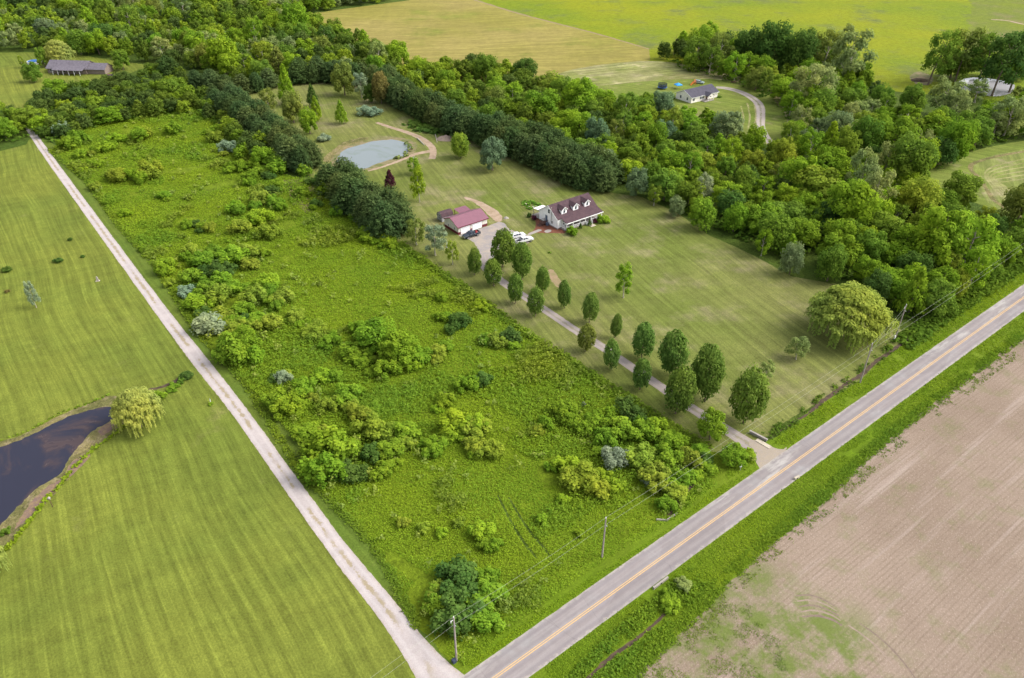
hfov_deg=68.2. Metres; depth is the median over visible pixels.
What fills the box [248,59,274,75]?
woodland tree
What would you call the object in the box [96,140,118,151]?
shrub
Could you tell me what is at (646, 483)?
shrub
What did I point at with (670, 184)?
woodland tree
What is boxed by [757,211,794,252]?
woodland tree
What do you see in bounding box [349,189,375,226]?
pine tree
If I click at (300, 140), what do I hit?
pine tree
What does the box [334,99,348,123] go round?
knoll tree
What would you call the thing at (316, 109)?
knoll tree
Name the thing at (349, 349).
shrub
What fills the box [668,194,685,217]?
wood edge tree
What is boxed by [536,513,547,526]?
shrub
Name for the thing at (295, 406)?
shrub
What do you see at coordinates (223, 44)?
woodland tree
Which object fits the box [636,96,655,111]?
woodland tree
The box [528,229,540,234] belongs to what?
stone path
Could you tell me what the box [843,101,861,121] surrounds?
woodland tree
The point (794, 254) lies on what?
wood edge tree
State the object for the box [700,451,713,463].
shrub
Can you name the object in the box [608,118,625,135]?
woodland tree
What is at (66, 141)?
shrub
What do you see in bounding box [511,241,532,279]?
pear tree
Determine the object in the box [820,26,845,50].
woodland tree
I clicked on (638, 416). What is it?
shrub
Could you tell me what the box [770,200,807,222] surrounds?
woodland tree
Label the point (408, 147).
reeds
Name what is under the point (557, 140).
pine tree
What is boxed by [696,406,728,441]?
feathery tree
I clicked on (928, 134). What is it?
wood tree
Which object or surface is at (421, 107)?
pine tree
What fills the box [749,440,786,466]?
driveway apron
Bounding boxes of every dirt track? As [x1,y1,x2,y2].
[368,150,429,170]
[376,122,436,158]
[464,197,501,221]
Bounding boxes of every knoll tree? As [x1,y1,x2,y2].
[257,87,277,108]
[280,89,303,122]
[297,105,317,133]
[306,83,319,104]
[311,95,321,120]
[330,60,354,95]
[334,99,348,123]
[363,83,375,102]
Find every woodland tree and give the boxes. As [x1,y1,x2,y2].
[0,117,18,139]
[12,105,41,124]
[27,113,54,131]
[31,18,54,33]
[41,78,67,94]
[56,0,77,8]
[57,27,76,47]
[66,28,87,54]
[77,5,98,28]
[83,28,105,54]
[86,23,114,50]
[93,106,123,123]
[96,0,116,21]
[109,21,125,27]
[112,23,136,42]
[117,3,140,27]
[121,4,145,25]
[124,0,141,8]
[138,4,157,18]
[144,0,162,13]
[144,32,164,51]
[149,36,173,56]
[157,77,182,93]
[171,0,192,11]
[171,26,190,41]
[183,30,206,50]
[193,42,210,65]
[196,30,218,42]
[202,29,219,38]
[202,33,241,74]
[217,52,241,77]
[224,27,246,44]
[233,42,248,58]
[235,52,251,71]
[242,15,262,40]
[243,56,254,77]
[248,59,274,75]
[249,41,269,59]
[249,145,272,164]
[251,40,273,61]
[260,35,279,53]
[264,12,282,27]
[267,30,291,46]
[268,46,284,73]
[274,21,293,42]
[276,42,295,59]
[278,1,310,26]
[279,51,307,71]
[293,22,311,38]
[295,38,318,55]
[312,35,332,53]
[315,24,333,42]
[355,29,369,44]
[365,54,384,68]
[367,41,387,57]
[386,40,408,61]
[406,55,426,74]
[435,69,455,90]
[445,87,466,106]
[473,52,497,79]
[476,102,497,114]
[482,85,505,101]
[485,76,507,93]
[503,80,522,98]
[506,91,527,105]
[512,57,537,76]
[524,88,560,115]
[537,70,564,88]
[549,75,571,97]
[550,116,569,127]
[554,126,573,142]
[555,108,580,117]
[561,76,597,112]
[562,109,590,136]
[574,137,597,149]
[584,100,604,111]
[585,116,609,142]
[592,88,616,106]
[596,133,615,147]
[601,140,619,157]
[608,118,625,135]
[612,92,637,118]
[616,111,632,128]
[617,159,642,181]
[618,91,637,104]
[618,141,641,161]
[631,110,653,123]
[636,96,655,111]
[643,158,660,184]
[647,121,668,145]
[648,167,683,201]
[653,90,674,111]
[655,139,675,160]
[657,147,686,168]
[658,119,677,140]
[663,104,684,129]
[667,166,687,180]
[672,30,688,49]
[675,105,700,122]
[677,179,704,202]
[679,151,703,175]
[683,115,701,132]
[683,121,709,147]
[686,149,716,170]
[687,25,715,54]
[699,20,719,41]
[699,43,724,72]
[699,138,715,154]
[701,110,715,134]
[708,110,744,138]
[708,133,728,155]
[710,180,744,202]
[715,155,735,175]
[716,189,745,214]
[721,137,744,159]
[722,200,749,231]
[723,37,737,56]
[723,51,747,80]
[735,163,756,190]
[737,51,758,74]
[739,149,764,169]
[741,123,767,154]
[741,164,761,185]
[743,65,767,89]
[744,201,782,232]
[749,189,774,204]
[752,175,776,192]
[756,54,777,72]
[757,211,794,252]
[766,65,778,82]
[768,161,787,181]
[769,76,797,100]
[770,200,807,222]
[772,182,799,204]
[775,155,819,186]
[779,89,803,115]
[779,233,797,252]
[780,121,800,140]
[785,217,821,246]
[786,120,807,136]
[787,67,811,79]
[788,105,814,129]
[792,180,812,191]
[793,135,814,155]
[793,196,804,207]
[797,190,823,208]
[798,84,826,106]
[798,126,824,157]
[799,56,821,76]
[799,97,822,117]
[799,129,820,145]
[804,205,827,222]
[805,105,831,128]
[808,116,828,132]
[810,64,839,86]
[810,87,838,115]
[810,199,840,225]
[814,145,848,168]
[815,232,864,266]
[817,152,838,169]
[818,74,840,91]
[818,120,839,150]
[819,218,856,246]
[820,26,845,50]
[822,110,853,139]
[833,125,864,157]
[835,169,845,182]
[836,157,869,180]
[841,87,866,110]
[841,216,869,237]
[843,48,860,63]
[843,70,856,86]
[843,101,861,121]
[847,80,867,96]
[852,99,868,116]
[852,110,877,128]
[852,254,881,280]
[854,228,890,260]
[859,225,878,254]
[860,150,884,165]
[861,98,882,114]
[867,210,904,242]
[868,198,895,225]
[869,263,904,293]
[870,81,894,107]
[871,144,886,163]
[871,165,896,188]
[874,106,897,123]
[875,92,896,108]
[877,113,892,130]
[880,188,898,208]
[881,241,917,266]
[884,185,900,200]
[885,130,939,182]
[887,277,914,307]
[888,201,911,221]
[889,225,918,255]
[893,103,922,122]
[894,250,934,282]
[895,82,927,114]
[896,174,944,214]
[896,223,921,242]
[897,171,919,188]
[899,262,921,285]
[903,200,936,227]
[915,277,958,315]
[917,137,940,171]
[918,109,954,137]
[925,106,950,128]
[926,265,961,297]
[932,105,957,117]
[932,188,961,206]
[935,135,959,165]
[938,89,972,119]
[940,249,963,268]
[942,170,984,206]
[942,202,965,221]
[954,210,1002,264]
[955,109,991,124]
[958,244,999,287]
[960,211,981,239]
[965,119,981,148]
[968,115,995,144]
[973,105,993,122]
[973,254,1004,278]
[975,205,998,218]
[979,101,997,113]
[989,110,1008,135]
[989,213,1008,236]
[990,234,1021,263]
[996,107,1014,133]
[997,183,1023,223]
[1002,223,1023,255]
[1012,91,1023,100]
[1014,213,1023,225]
[1015,117,1023,136]
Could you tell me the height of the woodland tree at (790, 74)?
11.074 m
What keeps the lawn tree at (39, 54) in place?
on the lawn at (16, 89)
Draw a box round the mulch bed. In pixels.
[529,217,565,233]
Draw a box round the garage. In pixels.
[442,208,488,234]
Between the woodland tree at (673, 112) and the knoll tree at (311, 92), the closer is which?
the woodland tree at (673, 112)
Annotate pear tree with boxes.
[467,247,482,274]
[483,258,503,285]
[490,227,516,266]
[507,272,523,303]
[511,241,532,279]
[526,285,545,315]
[535,265,549,291]
[557,278,571,307]
[577,323,596,351]
[581,292,600,322]
[603,337,620,369]
[610,313,622,337]
[631,321,656,357]
[632,357,651,389]
[657,328,690,374]
[664,364,697,413]
[690,343,726,402]
[728,362,770,424]
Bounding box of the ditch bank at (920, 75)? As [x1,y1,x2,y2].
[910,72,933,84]
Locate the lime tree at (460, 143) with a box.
[450,132,469,157]
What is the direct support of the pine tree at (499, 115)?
on the ground at (808, 262)
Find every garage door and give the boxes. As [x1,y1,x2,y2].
[461,225,469,233]
[472,221,481,229]
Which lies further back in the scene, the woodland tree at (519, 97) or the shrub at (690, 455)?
the woodland tree at (519, 97)
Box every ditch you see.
[148,377,178,389]
[586,613,664,677]
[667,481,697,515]
[770,337,907,437]
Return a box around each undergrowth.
[0,125,29,141]
[29,73,237,141]
[422,69,822,259]
[666,53,1023,181]
[822,180,1023,320]
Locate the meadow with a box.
[53,108,741,662]
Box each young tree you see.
[444,239,459,264]
[647,184,663,205]
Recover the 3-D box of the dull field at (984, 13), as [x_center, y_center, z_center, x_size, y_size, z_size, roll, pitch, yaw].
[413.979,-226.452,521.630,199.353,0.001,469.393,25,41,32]
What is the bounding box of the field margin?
[475,0,648,48]
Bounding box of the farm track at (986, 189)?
[968,150,1023,216]
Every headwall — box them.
[653,576,668,589]
[656,514,676,520]
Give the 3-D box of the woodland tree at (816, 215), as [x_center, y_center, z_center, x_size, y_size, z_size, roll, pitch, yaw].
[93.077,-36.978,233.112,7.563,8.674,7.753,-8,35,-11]
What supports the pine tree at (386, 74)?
on the yard lawn at (742, 310)
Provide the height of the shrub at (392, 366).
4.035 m
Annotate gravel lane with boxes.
[25,127,463,677]
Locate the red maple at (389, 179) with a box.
[384,169,395,187]
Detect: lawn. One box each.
[0,52,143,108]
[0,138,415,677]
[247,78,901,452]
[598,79,787,140]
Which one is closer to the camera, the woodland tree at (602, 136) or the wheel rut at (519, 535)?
the wheel rut at (519, 535)
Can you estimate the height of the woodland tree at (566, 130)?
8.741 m
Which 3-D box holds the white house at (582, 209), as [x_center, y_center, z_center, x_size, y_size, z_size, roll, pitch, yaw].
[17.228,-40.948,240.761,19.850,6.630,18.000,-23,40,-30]
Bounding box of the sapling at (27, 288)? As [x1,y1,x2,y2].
[23,280,40,307]
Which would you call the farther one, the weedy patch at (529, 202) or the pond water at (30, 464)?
the weedy patch at (529, 202)
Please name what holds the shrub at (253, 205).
on the meadow
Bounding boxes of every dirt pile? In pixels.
[437,135,451,140]
[911,78,927,81]
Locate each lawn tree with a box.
[20,61,42,81]
[34,46,49,65]
[110,49,129,70]
[407,156,419,172]
[408,163,425,201]
[615,261,633,297]
[784,336,810,359]
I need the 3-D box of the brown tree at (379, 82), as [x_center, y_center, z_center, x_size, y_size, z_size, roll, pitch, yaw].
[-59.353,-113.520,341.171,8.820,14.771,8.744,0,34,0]
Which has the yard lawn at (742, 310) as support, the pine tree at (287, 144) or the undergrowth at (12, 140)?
the pine tree at (287, 144)
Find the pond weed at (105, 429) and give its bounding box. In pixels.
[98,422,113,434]
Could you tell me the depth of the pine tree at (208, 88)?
339.41 m
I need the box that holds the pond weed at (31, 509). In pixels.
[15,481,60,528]
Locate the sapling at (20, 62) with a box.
[17,55,24,65]
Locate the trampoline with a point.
(662, 84)
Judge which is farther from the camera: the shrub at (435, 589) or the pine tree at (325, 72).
the pine tree at (325, 72)
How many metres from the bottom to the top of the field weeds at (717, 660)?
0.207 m
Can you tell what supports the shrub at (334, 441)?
on the meadow
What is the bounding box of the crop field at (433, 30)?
[312,0,649,89]
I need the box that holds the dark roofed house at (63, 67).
[45,60,112,75]
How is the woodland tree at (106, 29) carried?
on the ground at (808, 262)
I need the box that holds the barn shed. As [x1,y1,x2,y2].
[436,209,453,221]
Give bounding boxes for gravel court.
[459,222,529,258]
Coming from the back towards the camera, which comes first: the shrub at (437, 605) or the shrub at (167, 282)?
the shrub at (167, 282)
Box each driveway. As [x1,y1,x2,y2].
[480,254,760,468]
[716,86,771,142]
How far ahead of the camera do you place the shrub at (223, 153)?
288.96 m
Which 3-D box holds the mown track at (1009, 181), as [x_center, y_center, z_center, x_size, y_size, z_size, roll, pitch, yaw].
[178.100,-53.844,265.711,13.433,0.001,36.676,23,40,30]
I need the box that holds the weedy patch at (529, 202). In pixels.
[521,200,544,209]
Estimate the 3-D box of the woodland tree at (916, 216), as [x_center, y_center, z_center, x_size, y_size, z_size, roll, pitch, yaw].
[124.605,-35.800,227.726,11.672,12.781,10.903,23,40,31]
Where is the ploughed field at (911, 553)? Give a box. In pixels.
[636,338,1023,677]
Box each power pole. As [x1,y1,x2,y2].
[450,616,457,664]
[601,517,606,557]
[859,343,872,382]
[893,304,906,338]
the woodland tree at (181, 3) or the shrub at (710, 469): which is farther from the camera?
the woodland tree at (181, 3)
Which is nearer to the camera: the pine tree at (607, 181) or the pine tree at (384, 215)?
the pine tree at (384, 215)
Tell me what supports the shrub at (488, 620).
on the meadow
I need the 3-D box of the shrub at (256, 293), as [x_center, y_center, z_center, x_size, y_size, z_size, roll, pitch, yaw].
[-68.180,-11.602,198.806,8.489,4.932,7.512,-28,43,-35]
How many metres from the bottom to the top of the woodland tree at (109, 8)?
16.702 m
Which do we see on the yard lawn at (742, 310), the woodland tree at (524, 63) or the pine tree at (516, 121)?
the pine tree at (516, 121)
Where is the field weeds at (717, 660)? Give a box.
[654,603,787,677]
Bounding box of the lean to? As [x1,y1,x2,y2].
[454,206,470,214]
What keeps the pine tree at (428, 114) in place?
on the yard lawn at (742, 310)
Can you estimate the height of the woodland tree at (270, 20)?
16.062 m
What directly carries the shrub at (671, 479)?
on the meadow
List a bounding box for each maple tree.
[479,136,506,169]
[625,167,648,195]
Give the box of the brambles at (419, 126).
[401,118,448,134]
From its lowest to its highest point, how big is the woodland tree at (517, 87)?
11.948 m
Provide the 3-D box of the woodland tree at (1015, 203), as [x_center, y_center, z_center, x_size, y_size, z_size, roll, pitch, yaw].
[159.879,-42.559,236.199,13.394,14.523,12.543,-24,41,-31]
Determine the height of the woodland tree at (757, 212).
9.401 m
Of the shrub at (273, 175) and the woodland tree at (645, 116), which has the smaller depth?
the shrub at (273, 175)
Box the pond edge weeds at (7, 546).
[0,425,126,551]
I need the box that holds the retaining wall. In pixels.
[749,430,767,441]
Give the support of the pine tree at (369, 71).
on the yard lawn at (742, 310)
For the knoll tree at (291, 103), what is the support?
on the yard lawn at (742, 310)
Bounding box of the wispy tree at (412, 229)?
[404,218,424,244]
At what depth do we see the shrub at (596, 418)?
157.69 m
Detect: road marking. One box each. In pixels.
[492,297,1022,677]
[496,299,1021,677]
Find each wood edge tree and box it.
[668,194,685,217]
[688,196,717,232]
[754,228,773,255]
[778,240,804,274]
[814,242,848,280]
[862,267,892,299]
[892,265,929,314]
[946,268,970,297]
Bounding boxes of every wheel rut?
[497,495,536,557]
[508,497,549,555]
[795,594,834,605]
[797,599,836,610]
[799,604,838,615]
[801,609,840,620]
[802,615,841,625]
[848,625,901,677]
[859,622,915,677]
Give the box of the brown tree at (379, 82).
[371,70,389,103]
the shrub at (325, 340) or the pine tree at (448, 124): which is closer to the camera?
the shrub at (325, 340)
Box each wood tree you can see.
[681,34,708,61]
[709,30,735,66]
[734,26,767,63]
[750,19,794,68]
[770,136,797,169]
[781,27,821,69]
[788,62,839,100]
[790,164,841,200]
[814,29,846,64]
[817,177,882,228]
[831,23,878,75]
[844,146,883,185]
[850,114,885,158]
[865,164,899,204]
[869,115,922,158]
[876,141,900,170]
[909,204,973,266]
[910,116,925,135]
[917,129,935,139]
[926,75,972,108]
[939,116,979,162]
[940,51,970,79]
[967,78,989,102]
[971,51,1002,75]
[991,95,1023,136]
[1011,85,1023,97]
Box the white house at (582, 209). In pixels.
[532,193,602,230]
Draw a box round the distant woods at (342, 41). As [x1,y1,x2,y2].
[0,0,1023,237]
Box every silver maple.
[352,73,367,97]
[424,224,447,255]
[696,172,713,196]
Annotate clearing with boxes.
[929,141,1023,212]
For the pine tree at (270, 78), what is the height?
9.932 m
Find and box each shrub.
[0,266,12,272]
[0,525,11,536]
[51,120,72,133]
[52,257,63,262]
[55,135,85,150]
[66,129,88,140]
[72,148,87,158]
[75,166,87,173]
[84,135,92,142]
[86,150,95,155]
[86,159,97,165]
[86,181,101,190]
[89,146,100,152]
[93,161,102,167]
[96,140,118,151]
[102,196,114,203]
[103,167,126,183]
[106,133,127,142]
[117,209,133,216]
[121,168,135,180]
[128,126,148,141]
[132,170,148,184]
[133,125,155,138]
[137,159,164,180]
[137,244,147,252]
[153,256,177,276]
[154,390,167,398]
[155,190,171,198]
[163,277,177,288]
[164,121,181,134]
[166,381,180,393]
[174,267,202,284]
[177,284,195,298]
[177,377,184,383]
[178,250,193,260]
[178,370,193,380]
[179,242,198,253]
[180,218,193,229]
[180,292,218,310]
[185,250,215,267]
[189,311,226,335]
[192,219,199,227]
[193,280,214,294]
[193,306,212,316]
[194,228,204,232]
[195,222,207,228]
[195,274,209,281]
[197,264,213,274]
[201,221,218,232]
[201,243,223,257]
[204,283,231,306]
[205,129,225,143]
[206,259,238,277]
[208,123,219,131]
[209,330,249,367]
[210,270,231,285]
[211,305,237,323]
[216,139,236,152]
[216,244,250,265]
[217,151,228,156]
[220,317,254,332]
[222,161,233,168]
[222,165,236,173]
[222,279,245,294]
[223,314,247,323]
[224,199,242,213]
[225,218,253,234]
[228,301,256,315]
[229,159,253,172]
[230,204,245,214]
[231,323,263,350]
[233,142,251,158]
[233,215,254,225]
[237,243,260,264]
[238,282,266,305]
[239,312,249,320]
[240,168,258,179]
[240,257,261,270]
[240,282,253,289]
[242,178,251,185]
[243,208,279,225]
[244,177,256,185]
[245,315,262,328]
[247,190,271,203]
[247,344,265,364]
[248,200,262,209]
[248,311,267,319]
[250,272,281,288]
[251,162,265,173]
[254,222,284,240]
[254,313,284,330]
[256,247,272,256]
[259,387,287,414]
[260,171,273,178]
[261,283,276,298]
[262,293,276,305]
[263,157,286,174]
[264,173,277,179]
[264,185,282,194]
[265,193,276,203]
[266,196,286,207]
[267,178,284,185]
[267,286,294,305]
[267,373,277,384]
[268,298,284,311]
[269,397,310,421]
[273,202,287,210]
[273,370,293,383]
[286,306,305,323]
[286,388,307,400]
[288,420,318,446]
[291,375,318,398]
[293,319,303,327]
[294,186,310,197]
[295,162,312,176]
[295,450,348,488]
[300,422,361,463]
[301,325,324,339]
[303,177,315,184]
[305,392,318,402]
[309,198,323,205]
[309,204,317,209]
[309,318,327,330]
[309,366,331,383]
[313,394,339,416]
[316,180,329,195]
[317,133,330,141]
[317,329,342,350]
[317,423,327,431]
[325,368,342,382]
[328,458,368,483]
[329,205,342,216]
[334,382,363,407]
[338,341,369,363]
[340,398,358,414]
[344,402,371,423]
[346,434,362,446]
[347,320,364,332]
[348,352,374,369]
[349,411,394,441]
[352,320,373,344]
[355,227,369,240]
[355,316,396,353]
[356,105,383,116]
[357,383,364,396]
[358,232,373,242]
[360,441,380,465]
[363,365,377,377]
[366,400,380,413]
[367,238,379,244]
[368,459,397,481]
[371,353,384,361]
[374,232,396,241]
[374,356,402,379]
[375,437,406,459]
[376,329,419,367]
[377,242,385,247]
[384,237,398,249]
[391,457,404,472]
[392,420,422,438]
[396,516,412,528]
[399,435,418,451]
[405,360,424,371]
[407,344,433,363]
[408,120,422,127]
[416,440,424,449]
[416,521,430,537]
[418,582,456,618]
[419,124,441,131]
[420,434,447,460]
[423,585,439,616]
[427,586,485,640]
[428,343,447,358]
[428,578,443,586]
[430,404,444,413]
[431,352,443,365]
[431,590,454,625]
[433,554,482,597]
[435,292,447,301]
[435,311,447,322]
[435,391,457,408]
[435,527,447,539]
[436,407,472,437]
[437,435,451,450]
[438,339,454,350]
[443,323,459,335]
[447,312,475,327]
[448,428,466,443]
[452,516,465,528]
[453,375,480,392]
[457,578,509,611]
[457,598,479,629]
[460,416,494,443]
[462,436,486,453]
[464,412,488,432]
[466,369,479,376]
[466,448,477,459]
[467,519,496,544]
[469,298,491,312]
[471,564,500,583]
[473,602,507,634]
[474,370,493,387]
[474,538,490,552]
[475,438,505,460]
[478,332,493,339]
[478,337,489,346]
[483,537,503,552]
[486,331,509,348]
[499,326,522,344]
[507,341,521,349]
[532,423,545,436]
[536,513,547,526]
[537,415,554,430]
[542,461,556,472]
[546,398,563,414]
[550,455,579,472]
[555,400,581,427]
[555,493,571,502]
[556,459,601,496]
[566,226,577,235]
[573,419,597,433]
[574,529,584,538]
[584,409,610,429]
[584,474,611,500]
[590,446,602,456]
[592,424,617,448]
[596,214,610,223]
[597,467,614,480]
[599,405,620,419]
[599,414,640,445]
[600,445,629,470]
[604,475,626,496]
[613,394,650,421]
[624,441,658,473]
[628,412,648,422]
[633,416,668,441]
[635,460,671,494]
[640,478,653,486]
[652,441,684,477]
[654,435,674,447]
[654,494,677,513]
[655,444,673,455]
[658,430,690,448]
[659,481,690,504]
[659,587,676,604]
[659,596,681,615]
[660,427,675,434]
[665,475,676,486]
[673,575,692,593]
[675,468,697,487]
[676,446,703,469]
[676,481,687,488]
[689,467,703,481]
[691,442,712,454]
[693,459,720,476]
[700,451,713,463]
[718,442,748,467]
[745,447,756,461]
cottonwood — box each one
[920,28,964,84]
[940,26,990,81]
[965,30,1006,86]
[978,30,1023,95]
[996,31,1023,92]
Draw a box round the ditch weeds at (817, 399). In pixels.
[761,330,910,439]
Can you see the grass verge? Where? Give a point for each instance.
(349, 536)
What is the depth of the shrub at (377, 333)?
178.18 m
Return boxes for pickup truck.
[462,229,480,238]
[515,235,533,243]
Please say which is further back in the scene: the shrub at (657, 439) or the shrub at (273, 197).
the shrub at (273, 197)
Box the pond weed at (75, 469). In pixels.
[65,453,89,480]
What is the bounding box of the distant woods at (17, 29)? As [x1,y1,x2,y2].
[0,0,835,65]
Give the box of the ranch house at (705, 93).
[675,84,718,102]
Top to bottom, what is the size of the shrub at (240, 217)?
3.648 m
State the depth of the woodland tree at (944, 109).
302.88 m
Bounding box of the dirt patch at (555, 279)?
[548,269,561,286]
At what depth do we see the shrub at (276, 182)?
260.98 m
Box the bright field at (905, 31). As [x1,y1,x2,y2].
[479,0,1023,101]
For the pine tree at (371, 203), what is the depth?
231.00 m
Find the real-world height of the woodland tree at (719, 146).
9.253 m
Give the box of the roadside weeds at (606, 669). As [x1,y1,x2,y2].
[563,567,713,677]
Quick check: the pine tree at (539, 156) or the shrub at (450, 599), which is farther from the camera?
the pine tree at (539, 156)
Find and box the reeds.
[393,141,413,159]
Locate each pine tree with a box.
[187,70,202,90]
[199,69,218,91]
[204,85,218,99]
[205,88,220,107]
[213,74,232,86]
[213,90,224,110]
[214,91,236,113]
[218,79,233,90]
[220,80,236,94]
[221,96,234,112]
[224,83,237,94]
[226,99,242,117]
[229,100,252,121]
[231,86,251,99]
[232,73,254,93]
[236,105,256,128]
[237,92,252,102]
[241,112,260,133]
[247,98,268,110]
[248,72,265,92]
[249,119,261,134]
[253,120,271,134]
[255,104,273,118]
[258,125,272,146]
[259,67,280,88]
[261,110,273,122]
[265,112,285,124]
[265,125,285,149]
[270,118,282,126]
[270,132,286,150]
[273,133,290,151]
[275,136,300,169]
[276,121,293,131]
[284,125,307,140]
[287,60,307,84]
[288,56,307,73]
[288,144,312,172]
[291,133,302,142]
[295,136,310,147]
[303,139,323,168]
[304,63,321,82]
[306,55,324,76]
[312,161,338,195]
[318,61,332,82]
[325,171,355,204]
[325,172,340,196]
[328,59,344,83]
[329,173,366,214]
[333,155,363,174]
[335,163,368,179]
[345,187,363,219]
[349,61,363,83]
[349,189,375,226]
[351,170,368,180]
[355,191,393,230]
[357,62,366,81]
[360,179,383,191]
[362,64,378,84]
[364,200,405,239]
[368,66,388,83]
[373,186,415,222]
[373,187,382,199]
[382,63,399,74]
[382,77,399,102]
[384,72,394,79]
[385,65,398,75]
[386,81,402,104]
[390,198,417,234]
[391,83,409,110]
[392,74,406,81]
[399,77,415,86]
[402,89,416,112]
[406,83,415,89]
[406,90,424,117]
[415,96,432,120]
[422,87,433,101]
[422,101,437,123]
[427,90,444,107]
[429,105,444,127]
[435,97,446,108]
[440,104,463,135]
[440,106,454,130]
[443,99,457,108]
[449,108,473,139]
[455,104,469,111]
[462,105,474,114]
[465,113,488,141]
[467,109,479,128]
[472,113,496,145]
[481,119,503,142]
[490,126,505,145]
[491,110,508,126]
[497,118,512,128]
[500,126,521,158]
[505,119,525,145]
[507,114,514,122]
[509,132,530,160]
[515,133,543,167]
[517,126,530,142]
[523,119,535,131]
[528,120,548,134]
[531,141,551,171]
[533,130,554,146]
[541,145,560,174]
[543,126,557,135]
[546,127,568,143]
[546,147,570,181]
[547,136,560,149]
[557,153,587,185]
[558,140,572,148]
[560,142,581,159]
[561,137,578,146]
[572,163,593,190]
[576,150,594,165]
[580,142,600,156]
[585,154,607,187]
[586,145,607,158]
[590,162,617,192]
[598,152,626,185]
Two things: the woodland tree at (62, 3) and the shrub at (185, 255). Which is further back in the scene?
the woodland tree at (62, 3)
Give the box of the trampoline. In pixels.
[658,82,666,87]
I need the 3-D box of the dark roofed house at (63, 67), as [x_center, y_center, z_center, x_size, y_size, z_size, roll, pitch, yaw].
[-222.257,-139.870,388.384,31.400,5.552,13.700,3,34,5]
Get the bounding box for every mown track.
[668,77,778,105]
[670,75,778,102]
[746,103,750,128]
[984,159,1023,199]
[986,162,1023,196]
[989,167,1023,193]
[992,170,1023,197]
[995,174,1023,191]
[998,178,1023,190]
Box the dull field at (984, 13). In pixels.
[962,0,1023,72]
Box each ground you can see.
[0,0,1023,441]
[283,178,322,212]
[323,137,368,161]
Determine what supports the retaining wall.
on the yard lawn at (742, 310)
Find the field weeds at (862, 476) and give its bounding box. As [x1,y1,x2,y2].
[625,338,1022,677]
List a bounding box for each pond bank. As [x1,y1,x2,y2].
[0,396,123,549]
[330,137,417,170]
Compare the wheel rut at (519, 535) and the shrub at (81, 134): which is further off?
the shrub at (81, 134)
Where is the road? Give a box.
[461,284,1023,677]
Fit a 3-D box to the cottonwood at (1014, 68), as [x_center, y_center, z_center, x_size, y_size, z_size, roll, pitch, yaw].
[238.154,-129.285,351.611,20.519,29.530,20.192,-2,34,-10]
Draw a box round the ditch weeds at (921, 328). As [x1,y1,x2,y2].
[892,254,1023,349]
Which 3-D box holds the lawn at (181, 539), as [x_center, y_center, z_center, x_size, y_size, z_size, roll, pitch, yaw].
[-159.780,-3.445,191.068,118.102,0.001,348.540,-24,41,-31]
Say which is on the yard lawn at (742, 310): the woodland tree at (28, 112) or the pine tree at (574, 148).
the pine tree at (574, 148)
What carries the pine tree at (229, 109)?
on the ground at (808, 262)
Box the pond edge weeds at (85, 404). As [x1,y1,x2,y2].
[0,393,109,440]
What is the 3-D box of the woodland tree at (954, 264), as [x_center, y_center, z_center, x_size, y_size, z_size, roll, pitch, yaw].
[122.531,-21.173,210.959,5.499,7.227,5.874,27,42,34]
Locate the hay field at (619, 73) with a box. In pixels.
[558,61,789,143]
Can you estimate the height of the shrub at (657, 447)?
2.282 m
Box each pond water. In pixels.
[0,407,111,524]
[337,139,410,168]
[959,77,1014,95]
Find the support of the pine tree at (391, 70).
on the yard lawn at (742, 310)
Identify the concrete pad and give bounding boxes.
[755,439,771,448]
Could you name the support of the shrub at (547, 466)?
on the meadow
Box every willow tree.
[0,545,12,571]
[43,39,76,63]
[109,386,165,437]
[803,280,899,356]
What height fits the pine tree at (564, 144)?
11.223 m
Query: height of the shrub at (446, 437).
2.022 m
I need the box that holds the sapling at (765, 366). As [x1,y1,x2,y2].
[759,359,775,376]
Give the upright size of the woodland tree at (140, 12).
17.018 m
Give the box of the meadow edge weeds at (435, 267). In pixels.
[398,240,713,449]
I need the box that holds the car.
[513,231,525,238]
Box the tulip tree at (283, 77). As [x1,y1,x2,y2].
[277,63,294,99]
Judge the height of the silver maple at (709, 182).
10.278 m
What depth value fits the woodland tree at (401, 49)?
395.93 m
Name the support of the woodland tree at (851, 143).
on the ground at (808, 262)
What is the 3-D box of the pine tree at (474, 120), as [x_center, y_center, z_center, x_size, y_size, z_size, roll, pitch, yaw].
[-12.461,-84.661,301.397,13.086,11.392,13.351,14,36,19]
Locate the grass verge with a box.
[24,128,451,664]
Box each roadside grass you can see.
[452,261,1023,674]
[529,312,1023,677]
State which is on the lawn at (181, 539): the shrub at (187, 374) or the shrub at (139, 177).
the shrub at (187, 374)
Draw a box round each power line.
[455,518,604,615]
[607,351,868,523]
[610,347,866,514]
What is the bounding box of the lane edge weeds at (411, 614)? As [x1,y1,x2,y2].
[45,148,421,629]

